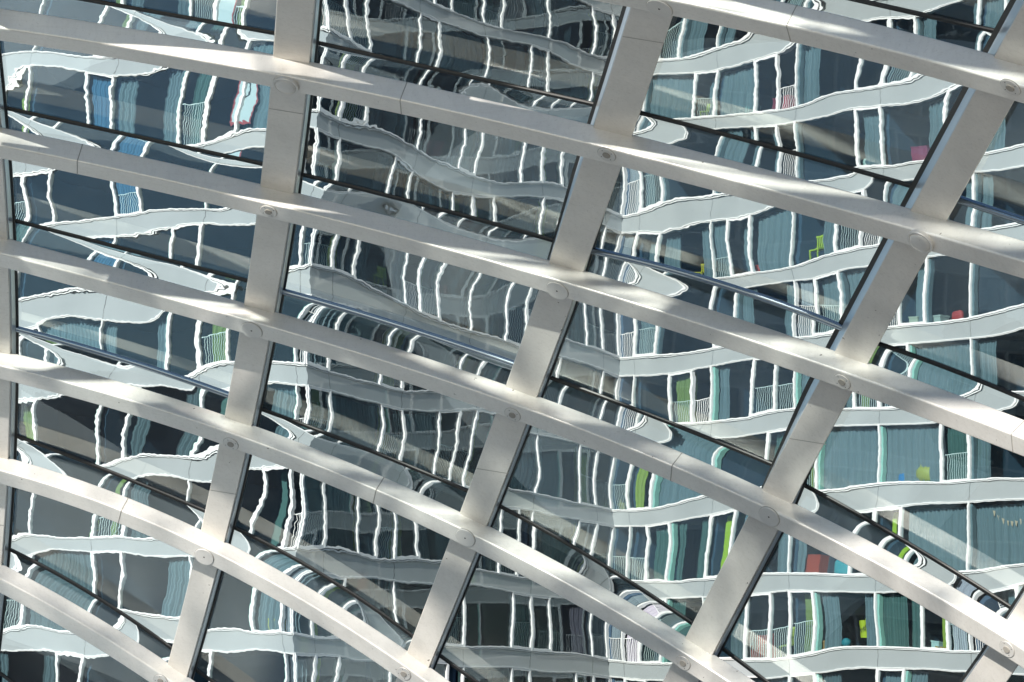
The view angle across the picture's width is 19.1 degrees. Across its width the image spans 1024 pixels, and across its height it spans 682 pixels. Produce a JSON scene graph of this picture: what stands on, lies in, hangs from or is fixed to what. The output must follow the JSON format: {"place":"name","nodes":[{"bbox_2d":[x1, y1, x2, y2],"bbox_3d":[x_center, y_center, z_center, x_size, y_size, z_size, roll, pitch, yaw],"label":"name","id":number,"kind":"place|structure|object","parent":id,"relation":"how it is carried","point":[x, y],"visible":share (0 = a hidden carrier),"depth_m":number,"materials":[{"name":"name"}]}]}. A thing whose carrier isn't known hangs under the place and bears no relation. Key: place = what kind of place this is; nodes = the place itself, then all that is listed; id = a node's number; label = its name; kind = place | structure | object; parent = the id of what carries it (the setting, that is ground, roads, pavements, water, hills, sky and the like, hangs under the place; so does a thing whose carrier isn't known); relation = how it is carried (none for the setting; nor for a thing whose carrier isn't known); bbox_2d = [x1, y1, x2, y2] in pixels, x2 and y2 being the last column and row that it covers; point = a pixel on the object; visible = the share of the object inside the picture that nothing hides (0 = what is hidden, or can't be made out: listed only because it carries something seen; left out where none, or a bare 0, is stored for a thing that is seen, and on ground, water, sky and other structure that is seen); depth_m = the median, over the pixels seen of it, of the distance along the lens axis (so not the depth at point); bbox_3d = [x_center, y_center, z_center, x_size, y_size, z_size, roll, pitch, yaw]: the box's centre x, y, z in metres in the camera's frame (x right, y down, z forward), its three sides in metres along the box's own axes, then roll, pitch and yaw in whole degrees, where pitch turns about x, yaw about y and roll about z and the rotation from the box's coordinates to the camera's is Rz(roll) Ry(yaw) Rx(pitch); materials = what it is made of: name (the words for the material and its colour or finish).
{"place":"outdoors","nodes":[
{"label":"outdoors","id":0,"kind":"place"},
{"bbox_2d":[0,651,762,681],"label":"apartment building","id":1,"kind":"structure","parent":0,"point":[447,671],"depth_m":107.87,"materials":[{"name":"grey glass"}]},
{"bbox_2d":[437,661,463,681],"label":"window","id":2,"kind":"structure","parent":1,"relation":"in","point":[446,676],"depth_m":106.53,"materials":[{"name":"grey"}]},
{"bbox_3d":[-1.620,-4.692,11.746,10.878,7.062,23.560,2,-9,0],"label":"roof grid","id":3,"kind":"object","parent":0,"visible":0},
{"bbox_2d":[0,44,18,652],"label":"cross rib","id":4,"kind":"object","parent":3,"relation":"attached to","point":[9,335],"visible":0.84,"depth_m":21.74,"materials":[{"name":"silver metal"}]},
{"bbox_2d":[0,552,170,681],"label":"glass pane","id":5,"kind":"object","parent":4,"relation":"attached to","point":[36,647],"visible":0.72,"depth_m":23.92,"materials":[{"name":"grey"}]},
{"bbox_2d":[0,458,449,681],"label":"curved beam","id":6,"kind":"structure","parent":4,"relation":"attached to","point":[376,646],"depth_m":22.52,"materials":[{"name":"silver metal"}]},
{"bbox_2d":[0,352,754,681],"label":"curved beam","id":7,"kind":"structure","parent":4,"relation":"attached to","point":[677,648],"depth_m":21.54,"materials":[{"name":"silver metal"}]},
{"bbox_2d":[0,8,1023,277],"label":"curved beam","id":8,"kind":"structure","parent":4,"relation":"attached to","point":[950,238],"depth_m":18.32,"materials":[{"name":"silver metal"}]},
{"bbox_2d":[0,239,1023,667],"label":"curved beam","id":9,"kind":"structure","parent":4,"relation":"attached to","point":[966,613],"depth_m":20.37,"materials":[{"name":"silver metal"}]},
{"bbox_2d":[168,0,322,679],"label":"cross rib","id":10,"kind":"object","parent":3,"relation":"attached to","point":[297,30],"visible":0.85,"depth_m":20.73,"materials":[{"name":"silver metal"}]},
{"bbox_2d":[0,564,194,681],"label":"curved beam","id":11,"kind":"structure","parent":10,"relation":"attached to","point":[111,641],"depth_m":23.41,"materials":[{"name":"silver metal"}]},
{"bbox_2d":[11,438,204,649],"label":"glass pane","id":12,"kind":"object","parent":10,"relation":"attached to","point":[139,579],"visible":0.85,"depth_m":23.21,"materials":[{"name":"grey"}]},
{"bbox_2d":[17,333,227,512],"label":"glass pane","id":13,"kind":"object","parent":10,"relation":"attached to","point":[175,464],"visible":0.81,"depth_m":22.36,"materials":[{"name":"grey"}]},
{"bbox_2d":[15,223,246,397],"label":"glass pane","id":14,"kind":"object","parent":10,"relation":"attached to","point":[195,353],"visible":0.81,"depth_m":21.49,"materials":[{"name":"grey"}]},
{"bbox_2d":[8,111,261,281],"bbox_3d":[-2.563,-0.965,20.383,2.026,0.960,1.181,2,-9,0],"label":"glass pane","id":15,"kind":"object","parent":10,"relation":"attached to","point":[197,235],"visible":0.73,"depth_m":20.56,"materials":[{"name":"grey"}]},
{"bbox_2d":[0,0,273,165],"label":"glass pane","id":16,"kind":"object","parent":10,"relation":"attached to","point":[207,114],"visible":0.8,"depth_m":19.49,"materials":[{"name":"teal"}]},
{"bbox_2d":[78,0,276,34],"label":"glass pane","id":17,"kind":"object","parent":10,"relation":"attached to","point":[258,16],"visible":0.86,"depth_m":18.62,"materials":[{"name":"grey"}]},
{"bbox_2d":[195,530,411,681],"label":"glass pane","id":18,"kind":"object","parent":10,"relation":"attached to","point":[253,634],"visible":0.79,"depth_m":23.08,"materials":[{"name":"grey"}]},
{"bbox_2d":[395,6,672,681],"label":"cross rib","id":19,"kind":"object","parent":3,"relation":"attached to","point":[638,40],"visible":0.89,"depth_m":19.81,"materials":[{"name":"silver metal"}]},
{"bbox_2d":[234,412,466,637],"bbox_3d":[-1.214,1.337,22.086,1.942,1.625,1.242,2,-9,0],"label":"glass pane","id":20,"kind":"object","parent":19,"relation":"attached to","point":[383,562],"visible":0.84,"depth_m":22.25,"materials":[{"name":"grey"}]},
{"bbox_2d":[262,296,511,492],"bbox_3d":[-0.907,0.371,21.179,2.166,1.308,1.080,1,-9,8],"label":"glass pane","id":21,"kind":"object","parent":19,"relation":"attached to","point":[436,436],"visible":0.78,"depth_m":21.31,"materials":[{"name":"grey"}]},
{"bbox_2d":[282,177,551,366],"bbox_3d":[-0.656,-0.454,20.188,2.254,1.159,1.123,1,-9,9],"label":"glass pane","id":22,"kind":"object","parent":19,"relation":"attached to","point":[482,315],"visible":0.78,"depth_m":20.34,"materials":[{"name":"grey"}]},
{"bbox_2d":[303,45,591,241],"bbox_3d":[-0.433,-1.228,19.080,2.354,1.066,1.310,1,-9,10],"label":"glass pane","id":23,"kind":"object","parent":19,"relation":"attached to","point":[506,183],"visible":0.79,"depth_m":19.26,"materials":[{"name":"grey"}]},
{"bbox_2d":[319,0,622,105],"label":"glass pane","id":24,"kind":"object","parent":19,"relation":"attached to","point":[558,49],"visible":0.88,"depth_m":18.17,"materials":[{"name":"grey"}]},
{"bbox_2d":[0,127,1023,455],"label":"curved beam","id":25,"kind":"structure","parent":19,"relation":"attached to","point":[980,421],"depth_m":19.44,"materials":[{"name":"silver metal"}]},
{"bbox_2d":[440,509,691,681],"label":"glass pane","id":26,"kind":"object","parent":19,"relation":"attached to","point":[509,625],"visible":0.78,"depth_m":21.87,"materials":[{"name":"grey"}]},
{"bbox_2d":[595,0,1023,102],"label":"curved beam","id":27,"kind":"structure","parent":19,"relation":"attached to","point":[935,58],"depth_m":16.25,"materials":[{"name":"silver metal"}]},
{"bbox_2d":[663,0,1023,681],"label":"cross rib","id":28,"kind":"object","parent":3,"relation":"attached to","point":[963,139],"visible":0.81,"depth_m":18.39,"materials":[{"name":"silver metal"}]},
{"bbox_2d":[500,380,769,624],"bbox_3d":[0.832,1.111,20.767,2.402,1.666,1.219,-1,-9,18],"label":"glass pane","id":29,"kind":"object","parent":28,"relation":"attached to","point":[666,543],"visible":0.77,"depth_m":20.88,"materials":[{"name":"teal"}]},
{"bbox_2d":[550,255,834,465],"bbox_3d":[1.156,0.132,19.647,2.515,1.330,1.091,-1,-9,21],"label":"glass pane","id":30,"kind":"object","parent":28,"relation":"attached to","point":[741,403],"visible":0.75,"depth_m":19.79,"materials":[{"name":"teal"}]},
{"bbox_2d":[590,115,908,330],"bbox_3d":[1.433,-0.705,18.452,2.663,1.237,1.221,-2,-9,23],"label":"glass pane","id":31,"kind":"object","parent":28,"relation":"attached to","point":[812,268],"visible":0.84,"depth_m":18.64,"materials":[{"name":"teal"}]},
{"bbox_2d":[640,0,991,187],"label":"glass pane","id":32,"kind":"object","parent":28,"relation":"attached to","point":[864,117],"visible":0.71,"depth_m":17.34,"materials":[{"name":"teal"}]},
{"bbox_2d":[722,488,1007,681],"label":"glass pane","id":33,"kind":"object","parent":28,"relation":"attached to","point":[810,613],"visible":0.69,"depth_m":20.18,"materials":[{"name":"teal"}]},
{"bbox_2d":[848,0,1009,32],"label":"glass pane","id":34,"kind":"object","parent":28,"relation":"attached to","point":[984,15],"visible":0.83,"depth_m":16.00,"materials":[{"name":"teal"}]},
{"bbox_2d":[959,586,1023,681],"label":"cross rib","id":35,"kind":"object","parent":3,"relation":"attached to","point":[989,664],"visible":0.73,"depth_m":19.21,"materials":[{"name":"silver metal"}]},
{"bbox_2d":[804,346,1023,608],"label":"glass pane","id":36,"kind":"object","parent":35,"relation":"attached to","point":[949,499],"visible":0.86,"depth_m":19.07,"materials":[{"name":"teal"}]},
{"bbox_2d":[878,203,1023,401],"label":"glass pane","id":37,"kind":"object","parent":35,"relation":"attached to","point":[965,319],"visible":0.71,"depth_m":18.00,"materials":[{"name":"teal"}]},
{"bbox_2d":[957,101,1023,224],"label":"glass pane","id":38,"kind":"object","parent":35,"relation":"attached to","point":[995,186],"visible":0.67,"depth_m":16.93,"materials":[{"name":"teal"}]},
{"bbox_2d":[1007,665,1023,681],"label":"glass pane","id":39,"kind":"object","parent":35,"relation":"attached to","point":[1017,675],"visible":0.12,"depth_m":19.31,"materials":[{"name":"teal"}]}
]}

